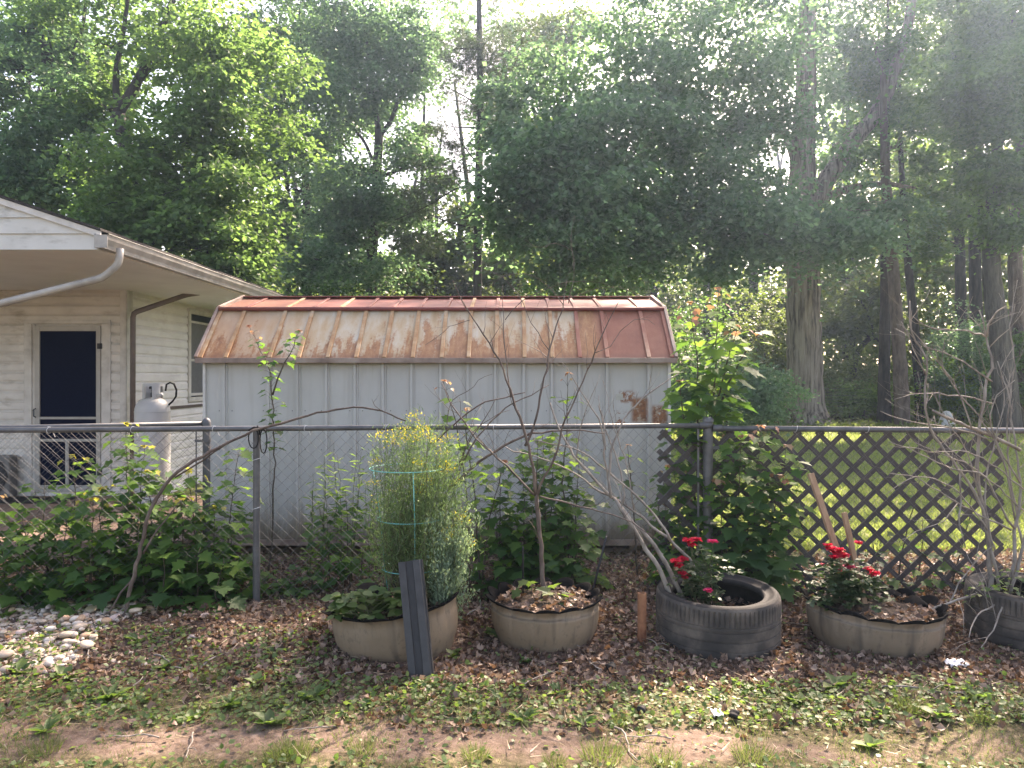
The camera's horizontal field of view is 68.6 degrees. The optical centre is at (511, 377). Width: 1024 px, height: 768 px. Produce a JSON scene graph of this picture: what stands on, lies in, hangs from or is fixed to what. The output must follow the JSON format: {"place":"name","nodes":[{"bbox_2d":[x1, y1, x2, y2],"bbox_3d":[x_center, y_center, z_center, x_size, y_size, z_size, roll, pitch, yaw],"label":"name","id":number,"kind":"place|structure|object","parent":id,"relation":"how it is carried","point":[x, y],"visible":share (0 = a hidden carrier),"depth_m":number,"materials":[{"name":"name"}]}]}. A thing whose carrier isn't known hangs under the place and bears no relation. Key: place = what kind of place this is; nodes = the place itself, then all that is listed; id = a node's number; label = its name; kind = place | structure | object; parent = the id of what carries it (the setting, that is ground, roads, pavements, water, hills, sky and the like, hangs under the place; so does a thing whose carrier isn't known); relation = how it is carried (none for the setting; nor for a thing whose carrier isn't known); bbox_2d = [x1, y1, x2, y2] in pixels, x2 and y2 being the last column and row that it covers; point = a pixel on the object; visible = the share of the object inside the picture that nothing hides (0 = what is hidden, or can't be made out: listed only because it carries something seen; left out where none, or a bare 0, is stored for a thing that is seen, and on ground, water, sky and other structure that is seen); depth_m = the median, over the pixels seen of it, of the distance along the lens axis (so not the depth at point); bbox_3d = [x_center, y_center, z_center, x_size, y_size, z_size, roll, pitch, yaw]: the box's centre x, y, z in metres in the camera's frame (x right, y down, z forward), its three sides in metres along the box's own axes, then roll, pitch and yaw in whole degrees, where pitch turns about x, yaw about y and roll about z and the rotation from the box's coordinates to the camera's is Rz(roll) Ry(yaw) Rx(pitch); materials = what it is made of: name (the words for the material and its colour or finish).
{"place":"outdoors","nodes":[
{"label":"outdoors","id":0,"kind":"place"},
{"bbox_2d":[0,0,1018,370],"label":"sky","id":1,"kind":"structure","parent":0,"point":[554,6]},
{"bbox_2d":[0,405,1023,767],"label":"ground","id":2,"kind":"structure","parent":0,"point":[518,753],"depth_m":3.44,"materials":[{"name":"soil"}]},
{"bbox_2d":[0,494,63,610],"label":"maple sapling","id":3,"kind":"object","parent":2,"relation":"on","point":[20,549],"visible":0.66,"depth_m":5.21,"materials":[{"name":"green plant"}]},
{"bbox_2d":[16,731,64,759],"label":"grass tuft","id":4,"kind":"object","parent":2,"relation":"on","point":[43,748],"visible":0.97,"depth_m":3.19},
{"bbox_2d":[0,480,101,610],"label":"maple sapling","id":5,"kind":"object","parent":2,"relation":"on","point":[51,593],"visible":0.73,"depth_m":5.21,"materials":[{"name":"green plant"}]},
{"bbox_2d":[31,454,124,603],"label":"maple sapling","id":6,"kind":"object","parent":2,"relation":"on","point":[65,514],"visible":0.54,"depth_m":5.38,"materials":[{"name":"green plant"}]},
{"bbox_2d":[0,0,157,226],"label":"maple tree","id":7,"kind":"object","parent":2,"relation":"on","point":[24,166],"visible":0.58,"depth_m":18.53,"materials":[{"name":"green plant"}]},
{"bbox_2d":[55,539,147,617],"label":"maple sapling","id":8,"kind":"object","parent":2,"relation":"on","point":[100,601],"visible":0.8,"depth_m":5.05,"materials":[{"name":"green plant"}]},
{"bbox_2d":[0,496,202,559],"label":"porch slab","id":9,"kind":"structure","parent":2,"relation":"on","point":[68,503],"depth_m":7.77,"materials":[{"name":"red concrete"}]},
{"bbox_2d":[0,455,16,497],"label":"air conditioner","id":10,"kind":"object","parent":9,"relation":"on","point":[13,480],"visible":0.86,"depth_m":8.98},
{"bbox_2d":[0,497,79,503],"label":"doormat","id":11,"kind":"object","parent":9,"relation":"on","point":[9,500],"visible":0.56,"depth_m":8.81,"materials":[{"name":"rubber"}]},
{"bbox_2d":[134,382,176,504],"bbox_3d":[-4.104,0.748,8.581,0.388,1.404,0.440,0,0,-45],"label":"propane tank","id":12,"kind":"object","parent":9,"relation":"on","point":[152,405],"visible":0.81,"depth_m":8.48,"materials":[{"name":"metal"}]},
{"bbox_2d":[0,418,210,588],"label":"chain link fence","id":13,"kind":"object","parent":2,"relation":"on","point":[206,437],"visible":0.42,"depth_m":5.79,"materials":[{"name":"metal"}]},
{"bbox_2d":[0,594,245,682],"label":"pebbles","id":14,"kind":"object","parent":2,"relation":"on","point":[50,622],"visible":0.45,"depth_m":4.72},
{"bbox_2d":[64,422,186,599],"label":"maple sapling","id":15,"kind":"object","parent":2,"relation":"on","point":[134,498],"visible":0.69,"depth_m":5.38,"materials":[{"name":"green plant"}]},
{"bbox_2d":[0,195,285,495],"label":"house","id":16,"kind":"structure","parent":2,"relation":"on","point":[99,325],"depth_m":9.18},
{"bbox_2d":[33,326,101,491],"bbox_3d":[-5.423,0.383,9.159,0.831,2.030,0.073,0,0,0],"label":"screen door","id":17,"kind":"structure","parent":16,"relation":"in","point":[67,358],"depth_m":9.19,"materials":[{"name":"paint"}]},
{"bbox_2d":[187,308,212,401],"bbox_3d":[-4.735,-0.325,11.450,0.050,1.370,1.000,0,0,0],"label":"window","id":18,"kind":"structure","parent":16,"relation":"in","point":[198,321],"depth_m":11.20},
{"bbox_2d":[92,476,213,605],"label":"maple sapling","id":19,"kind":"object","parent":2,"relation":"on","point":[151,559],"visible":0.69,"depth_m":5.24,"materials":[{"name":"green plant"}]},
{"bbox_2d":[0,0,343,294],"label":"maple tree","id":20,"kind":"object","parent":2,"relation":"on","point":[166,204],"visible":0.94,"depth_m":15.59,"materials":[{"name":"green plant"}]},
{"bbox_2d":[122,538,250,615],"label":"maple sapling","id":21,"kind":"object","parent":2,"relation":"on","point":[222,587],"visible":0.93,"depth_m":5.04,"materials":[{"name":"green plant"}]},
{"bbox_2d":[147,467,251,603],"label":"maple sapling","id":22,"kind":"object","parent":2,"relation":"on","point":[186,524],"visible":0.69,"depth_m":5.30,"materials":[{"name":"green plant"}]},
{"bbox_2d":[183,447,274,599],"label":"maple sapling","id":23,"kind":"object","parent":2,"relation":"on","point":[247,592],"visible":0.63,"depth_m":5.44,"materials":[{"name":"green plant"}]},
{"bbox_2d":[212,65,300,293],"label":"woodland tree","id":24,"kind":"object","parent":2,"relation":"on","point":[266,155],"visible":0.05,"depth_m":30.64,"materials":[{"name":"green plant"}]},
{"bbox_2d":[108,396,405,614],"bbox_3d":[-1.695,0.868,5.085,1.936,1.503,0.179,0,0,-6],"label":"bare cane","id":25,"kind":"object","parent":2,"relation":"on","point":[144,532],"visible":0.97,"depth_m":5.02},
{"bbox_2d":[252,709,291,724],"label":"weed","id":26,"kind":"object","parent":2,"relation":"on","point":[267,715],"visible":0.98,"depth_m":3.44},
{"bbox_2d":[245,325,304,570],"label":"maple sapling","id":27,"kind":"object","parent":2,"relation":"on","point":[273,363],"visible":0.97,"depth_m":6.20,"materials":[{"name":"green plant"}]},
{"bbox_2d":[248,562,333,599],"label":"maple sapling","id":28,"kind":"object","parent":2,"relation":"on","point":[300,591],"visible":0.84,"depth_m":5.40,"materials":[{"name":"green plant"}]},
{"bbox_2d":[266,728,318,760],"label":"grass tuft","id":29,"kind":"object","parent":2,"relation":"on","point":[305,747],"visible":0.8,"depth_m":3.17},
{"bbox_2d":[225,0,360,295],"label":"woodland tree","id":30,"kind":"object","parent":2,"relation":"on","point":[282,204],"visible":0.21,"depth_m":29.20,"materials":[{"name":"green plant"}]},
{"bbox_2d":[299,480,327,582],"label":"tall weed","id":31,"kind":"object","parent":2,"relation":"on","point":[310,539],"visible":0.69,"depth_m":5.80,"materials":[{"name":"green plant"}]},
{"bbox_2d":[277,270,362,295],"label":"shrub","id":32,"kind":"object","parent":2,"relation":"on","point":[329,287],"visible":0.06,"depth_m":23.05,"materials":[{"name":"green plant"}]},
{"bbox_2d":[312,456,340,588],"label":"tall weed","id":33,"kind":"object","parent":2,"relation":"on","point":[323,542],"visible":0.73,"depth_m":5.62,"materials":[{"name":"green plant"}]},
{"bbox_2d":[322,452,350,588],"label":"tall weed","id":34,"kind":"object","parent":2,"relation":"on","point":[336,503],"visible":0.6,"depth_m":5.67,"materials":[{"name":"green plant"}]},
{"bbox_2d":[298,488,378,588],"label":"maple sapling","id":35,"kind":"object","parent":2,"relation":"on","point":[340,566],"visible":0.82,"depth_m":5.54,"materials":[{"name":"green plant"}]},
{"bbox_2d":[339,453,368,581],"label":"tall weed","id":36,"kind":"object","parent":2,"relation":"on","point":[353,527],"visible":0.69,"depth_m":5.63,"materials":[{"name":"green plant"}]},
{"bbox_2d":[287,0,428,293],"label":"woodland tree","id":37,"kind":"object","parent":2,"relation":"on","point":[351,134],"visible":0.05,"depth_m":35.64,"materials":[{"name":"green plant"}]},
{"bbox_2d":[230,0,491,295],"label":"oak tree","id":38,"kind":"object","parent":2,"relation":"on","point":[380,56],"visible":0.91,"depth_m":26.58,"materials":[{"name":"green plant"}]},
{"bbox_2d":[359,478,387,579],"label":"tall weed","id":39,"kind":"object","parent":2,"relation":"on","point":[365,546],"visible":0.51,"depth_m":5.71,"materials":[{"name":"green plant"}]},
{"bbox_2d":[321,577,461,661],"bbox_3d":[-0.700,1.473,4.523,0.825,0.340,0.854,-6,0,0],"label":"tyre planter","id":40,"kind":"object","parent":2,"relation":"on","point":[376,639],"visible":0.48,"depth_m":4.21,"materials":[{"name":"rubber"}]},
{"bbox_2d":[321,585,402,621],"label":"leafy plant","id":41,"kind":"object","parent":40,"relation":"in","point":[371,605],"visible":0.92,"depth_m":4.25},
{"bbox_2d":[350,407,491,618],"bbox_3d":[-0.563,0.823,4.581,0.778,1.352,0.846,0,0,-43],"label":"flowering bush","id":42,"kind":"object","parent":40,"relation":"in","point":[446,581],"visible":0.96,"depth_m":4.47,"materials":[{"name":"plant"}]},
{"bbox_2d":[429,371,604,486],"bbox_3d":[0.016,0.338,4.833,1.111,0.771,0.472,0,0,0],"label":"bare cane","id":43,"kind":"object","parent":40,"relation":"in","point":[489,454],"visible":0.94,"depth_m":4.80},
{"bbox_2d":[398,559,434,677],"bbox_3d":[-0.517,1.313,4.070,0.135,0.615,0.268,0,0,-25],"label":"trim board","id":44,"kind":"object","parent":2,"relation":"on","point":[418,643],"depth_m":4.06,"materials":[{"name":"grey plastic"}]},
{"bbox_2d":[353,83,484,294],"bbox_3d":[-4.417,-6.183,35.165,6.383,15.870,6.263,0,0,0],"label":"woodland tree","id":45,"kind":"object","parent":2,"relation":"on","point":[452,193],"visible":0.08,"depth_m":34.72,"materials":[{"name":"green plant"}]},
{"bbox_2d":[194,295,677,553],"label":"garden shed","id":46,"kind":"structure","parent":2,"relation":"on","point":[362,351],"depth_m":6.76,"materials":[{"name":"metal"}]},
{"bbox_2d":[363,192,511,295],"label":"woodland tree","id":47,"kind":"object","parent":2,"relation":"on","point":[453,272],"visible":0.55,"depth_m":33.68,"materials":[{"name":"green plant"}]},
{"bbox_2d":[435,380,487,589],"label":"maple sapling","id":48,"kind":"object","parent":2,"relation":"on","point":[477,443],"visible":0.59,"depth_m":5.29,"materials":[{"name":"green plant"}]},
{"bbox_2d":[371,0,563,295],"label":"pine tree","id":49,"kind":"object","parent":2,"relation":"on","point":[478,46],"visible":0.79,"depth_m":23.88,"materials":[{"name":"green plant"}]},
{"bbox_2d":[458,736,494,762],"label":"grass tuft","id":50,"kind":"object","parent":2,"relation":"on","point":[478,751],"visible":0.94,"depth_m":3.16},
{"bbox_2d":[448,407,517,579],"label":"maple sapling","id":51,"kind":"object","parent":2,"relation":"on","point":[490,532],"visible":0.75,"depth_m":5.38,"materials":[{"name":"green plant"}]},
{"bbox_2d":[424,190,546,295],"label":"woodland tree","id":52,"kind":"object","parent":2,"relation":"on","point":[501,261],"visible":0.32,"depth_m":34.99,"materials":[{"name":"green plant"}]},
{"bbox_2d":[436,0,553,295],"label":"woodland tree","id":53,"kind":"object","parent":2,"relation":"on","point":[504,20],"visible":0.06,"depth_m":37.72,"materials":[{"name":"green plant"}]},
{"bbox_2d":[0,544,1023,738],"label":"leaf litter","id":54,"kind":"object","parent":2,"relation":"on","point":[454,665],"visible":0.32,"depth_m":4.19,"materials":[{"name":"plant"}]},
{"bbox_2d":[0,554,1023,767],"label":"clover","id":55,"kind":"object","parent":2,"relation":"on","point":[498,694],"visible":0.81,"depth_m":3.67,"materials":[{"name":"plant"}]},
{"bbox_2d":[0,417,1023,608],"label":"chain link fence","id":56,"kind":"object","parent":2,"relation":"on","point":[707,426],"visible":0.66,"depth_m":5.38,"materials":[{"name":"metal"}]},
{"bbox_2d":[0,556,1023,767],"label":"short grass","id":57,"kind":"structure","parent":2,"relation":"on","point":[349,765],"depth_m":3.38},
{"bbox_2d":[1,555,1023,767],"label":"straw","id":58,"kind":"object","parent":2,"relation":"on","point":[466,680],"visible":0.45,"depth_m":3.88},
{"bbox_2d":[26,66,1023,403],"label":"wood","id":59,"kind":"object","parent":2,"relation":"on","point":[932,299],"depth_m":37.79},
{"bbox_2d":[460,435,613,595],"bbox_3d":[0.161,1.027,5.618,1.244,1.174,1.024,0,0,0],"label":"maple sapling","id":60,"kind":"object","parent":2,"relation":"on","point":[509,572],"visible":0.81,"depth_m":5.47,"materials":[{"name":"green plant"}]},
{"bbox_2d":[485,577,603,651],"bbox_3d":[0.198,1.467,4.633,0.731,0.303,0.757,0,0,0],"label":"tyre planter","id":61,"kind":"object","parent":2,"relation":"on","point":[536,619],"visible":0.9,"depth_m":4.41,"materials":[{"name":"rubber"}]},
{"bbox_2d":[511,579,573,605],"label":"broadleaf weed","id":62,"kind":"object","parent":61,"relation":"in","point":[543,589],"visible":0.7,"depth_m":4.65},
{"bbox_2d":[425,216,676,587],"bbox_3d":[0.227,0.232,4.653,1.629,2.566,0.556,0,0,7],"label":"young tree","id":63,"kind":"object","parent":61,"relation":"in","point":[539,534],"visible":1,"depth_m":4.67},
{"bbox_2d":[505,0,613,295],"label":"woodland tree","id":64,"kind":"object","parent":2,"relation":"on","point":[558,19],"visible":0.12,"depth_m":32.16,"materials":[{"name":"green plant"}]},
{"bbox_2d":[547,372,582,557],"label":"maple sapling","id":65,"kind":"object","parent":2,"relation":"on","point":[565,472],"visible":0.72,"depth_m":5.59,"materials":[{"name":"green plant"}]},
{"bbox_2d":[574,726,631,767],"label":"grass tuft","id":66,"kind":"object","parent":2,"relation":"on","point":[591,749],"visible":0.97,"depth_m":3.17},
{"bbox_2d":[637,592,646,641],"bbox_3d":[0.780,1.486,4.500,0.054,0.388,0.054,0,0,0],"label":"wooden stake","id":67,"kind":"object","parent":2,"relation":"on","point":[641,615],"visible":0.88,"depth_m":4.48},
{"bbox_2d":[613,444,674,574],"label":"maple sapling","id":68,"kind":"object","parent":2,"relation":"on","point":[626,483],"visible":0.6,"depth_m":5.89,"materials":[{"name":"green plant"}]},
{"bbox_2d":[641,741,688,767],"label":"grass tuft","id":69,"kind":"object","parent":2,"relation":"on","point":[666,757],"visible":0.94,"depth_m":3.12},
{"bbox_2d":[643,465,724,585],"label":"maple sapling","id":70,"kind":"object","parent":2,"relation":"on","point":[677,529],"visible":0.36,"depth_m":5.58,"materials":[{"name":"green plant"}]},
{"bbox_2d":[446,0,961,425],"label":"great tree","id":71,"kind":"object","parent":2,"relation":"on","point":[578,165],"visible":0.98,"depth_m":20.34,"materials":[{"name":"green plant"}]},
{"bbox_2d":[667,296,744,397],"bbox_3d":[5.729,-0.447,23.995,4.554,4.399,2.914,0,0,0],"label":"shrub","id":72,"kind":"object","parent":2,"relation":"on","point":[673,321],"visible":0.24,"depth_m":23.80,"materials":[{"name":"green plant"}]},
{"bbox_2d":[653,287,773,569],"bbox_3d":[1.539,0.488,5.771,0.939,2.360,0.631,0,0,0],"label":"maple sapling","id":73,"kind":"object","parent":2,"relation":"on","point":[717,409],"visible":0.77,"depth_m":5.70,"materials":[{"name":"green plant"}]},
{"bbox_2d":[656,571,781,660],"bbox_3d":[1.263,1.468,4.614,0.744,0.349,0.744,0,2,0],"label":"tyre planter","id":74,"kind":"object","parent":2,"relation":"on","point":[745,621],"visible":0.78,"depth_m":4.32,"materials":[{"name":"black rubber"}]},
{"bbox_2d":[505,335,708,599],"bbox_3d":[0.584,0.589,4.758,1.298,1.707,0.384,0,0,11],"label":"cut branch","id":75,"kind":"object","parent":74,"relation":"in","point":[623,511],"visible":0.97,"depth_m":4.74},
{"bbox_2d":[666,520,746,605],"bbox_3d":[1.211,1.188,4.660,0.437,0.546,0.544,0,0,31],"label":"rose bush","id":76,"kind":"object","parent":74,"relation":"in","point":[704,594],"visible":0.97,"depth_m":4.60,"materials":[{"name":"green plant"}]},
{"bbox_2d":[671,330,821,436],"bbox_3d":[5.581,0.281,18.885,4.636,2.944,3.701,0,0,0],"label":"shrub","id":77,"kind":"object","parent":2,"relation":"on","point":[761,398],"visible":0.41,"depth_m":18.32,"materials":[{"name":"green plant"}]},
{"bbox_2d":[687,425,818,603],"bbox_3d":[1.736,1.000,5.484,0.984,1.310,0.719,0,0,0],"label":"maple sapling","id":78,"kind":"object","parent":2,"relation":"on","point":[775,572],"visible":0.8,"depth_m":5.37,"materials":[{"name":"green plant"}]},
{"bbox_2d":[720,292,786,396],"bbox_3d":[8.926,-0.669,26.862,3.996,4.840,3.003,0,0,0],"label":"shrub","id":79,"kind":"object","parent":2,"relation":"on","point":[780,359],"visible":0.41,"depth_m":26.72,"materials":[{"name":"green plant"}]},
{"bbox_2d":[728,731,781,764],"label":"grass tuft","id":80,"kind":"object","parent":2,"relation":"on","point":[745,757],"visible":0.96,"depth_m":3.16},
{"bbox_2d":[705,271,827,364],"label":"woodland tree","id":81,"kind":"object","parent":2,"relation":"on","point":[741,299],"visible":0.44,"depth_m":30.31,"materials":[{"name":"green plant"}]},
{"bbox_2d":[657,429,1004,590],"bbox_3d":[2.350,0.990,5.574,2.529,1.205,0.015,0,0,3],"label":"lattice panel","id":82,"kind":"object","parent":2,"relation":"on","point":[867,503],"visible":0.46,"depth_m":5.55,"materials":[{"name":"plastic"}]},
{"bbox_2d":[672,404,1023,430],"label":"undergrowth","id":83,"kind":"object","parent":2,"relation":"on","point":[861,423],"visible":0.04,"depth_m":24.58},
{"bbox_2d":[822,338,909,413],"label":"shrub","id":84,"kind":"object","parent":2,"relation":"on","point":[836,372],"visible":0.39,"depth_m":28.72,"materials":[{"name":"green plant"}]},
{"bbox_2d":[796,0,936,423],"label":"woodland tree","id":85,"kind":"object","parent":2,"relation":"on","point":[884,405],"visible":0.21,"depth_m":25.40,"materials":[{"name":"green plant"}]},
{"bbox_2d":[823,374,910,420],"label":"shrub","id":86,"kind":"object","parent":2,"relation":"on","point":[864,401],"visible":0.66,"depth_m":27.08,"materials":[{"name":"green plant"}]},
{"bbox_2d":[820,261,922,417],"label":"woodland tree","id":87,"kind":"object","parent":2,"relation":"on","point":[839,324],"visible":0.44,"depth_m":30.32,"materials":[{"name":"green plant"}]},
{"bbox_2d":[799,582,949,657],"bbox_3d":[2.198,1.482,4.574,0.864,0.302,0.859,2,0,0],"label":"tyre planter","id":88,"kind":"object","parent":2,"relation":"on","point":[905,624],"visible":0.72,"depth_m":4.32,"materials":[{"name":"rubber"}]},
{"bbox_2d":[807,473,848,579],"bbox_3d":[2.017,0.989,4.740,0.044,0.744,0.322,0,0,-35],"label":"wooden stake","id":89,"kind":"object","parent":88,"relation":"in","point":[823,510],"visible":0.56,"depth_m":4.77,"materials":[{"name":"brown wood"}]},
{"bbox_2d":[791,540,913,613],"bbox_3d":[2.129,1.212,4.562,0.785,0.383,0.559,0,0,0],"label":"rose bush","id":90,"kind":"object","parent":88,"relation":"in","point":[843,587],"visible":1,"depth_m":4.54,"materials":[{"name":"green plant"}]},
{"bbox_2d":[841,512,867,603],"bbox_3d":[2.109,1.134,4.610,0.036,0.596,0.165,0,0,-43],"label":"wooden stake","id":91,"kind":"object","parent":88,"relation":"in","point":[849,537],"visible":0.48,"depth_m":4.62,"materials":[{"name":"brown wood"}]},
{"bbox_2d":[784,0,966,346],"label":"woodland tree","id":92,"kind":"object","parent":2,"relation":"on","point":[916,269],"visible":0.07,"depth_m":37.86,"materials":[{"name":"green plant"}]},
{"bbox_2d":[817,4,960,425],"bbox_3d":[12.055,-5.325,24.904,4.922,14.196,4.724,0,0,-35],"label":"woodland tree","id":93,"kind":"object","parent":2,"relation":"on","point":[886,46],"visible":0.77,"depth_m":24.39,"materials":[{"name":"green plant"}]},
{"bbox_2d":[824,480,991,594],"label":"maple sapling","id":94,"kind":"object","parent":2,"relation":"on","point":[925,582],"visible":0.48,"depth_m":5.55,"materials":[{"name":"green plant"}]},
{"bbox_2d":[844,0,1005,421],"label":"woodland tree","id":95,"kind":"object","parent":2,"relation":"on","point":[920,184],"visible":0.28,"depth_m":25.88,"materials":[{"name":"green plant"}]},
{"bbox_2d":[876,20,986,417],"bbox_3d":[17.220,-6.353,28.749,6.112,16.212,6.149,0,0,26],"label":"woodland tree","id":96,"kind":"object","parent":2,"relation":"on","point":[931,251],"visible":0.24,"depth_m":28.32,"materials":[{"name":"green plant"}]},
{"bbox_2d":[893,353,987,419],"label":"shrub","id":97,"kind":"object","parent":2,"relation":"on","point":[931,403],"visible":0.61,"depth_m":25.62,"materials":[{"name":"green plant"}]},
{"bbox_2d":[906,79,984,418],"bbox_3d":[18.346,-5.958,29.444,5.258,15.425,3.909,0,0,0],"label":"woodland tree","id":98,"kind":"object","parent":2,"relation":"on","point":[975,286],"visible":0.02,"depth_m":29.33,"materials":[{"name":"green plant"}]},
{"bbox_2d":[908,297,991,420],"bbox_3d":[15.365,-0.546,26.040,4.229,4.598,3.868,0,0,0],"label":"shrub","id":99,"kind":"object","parent":2,"relation":"on","point":[969,338],"visible":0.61,"depth_m":25.63,"materials":[{"name":"green plant"}]},
{"bbox_2d":[879,0,1023,427],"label":"woodland tree","id":100,"kind":"object","parent":2,"relation":"on","point":[981,87],"visible":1,"depth_m":20.88,"materials":[{"name":"green plant"}]},
{"bbox_2d":[953,5,1023,426],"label":"woodland tree","id":101,"kind":"object","parent":2,"relation":"on","point":[1016,267],"visible":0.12,"depth_m":22.82,"materials":[{"name":"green plant"}]},
{"bbox_2d":[964,571,1023,652],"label":"tyre planter","id":102,"kind":"object","parent":2,"relation":"on","point":[1008,630],"visible":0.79,"depth_m":4.47,"materials":[{"name":"black rubber"}]},
{"bbox_2d":[854,271,1023,653],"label":"bare shrub","id":103,"kind":"object","parent":102,"relation":"in","point":[985,521],"visible":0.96,"depth_m":4.61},
{"bbox_2d":[962,568,1023,607],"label":"broadleaf weed","id":104,"kind":"object","parent":102,"relation":"in","point":[999,584],"visible":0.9,"depth_m":4.52,"materials":[{"name":"green plant"}]},
{"bbox_2d":[671,420,1023,552],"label":"lawn grass","id":105,"kind":"structure","parent":0,"point":[936,468],"depth_m":10.90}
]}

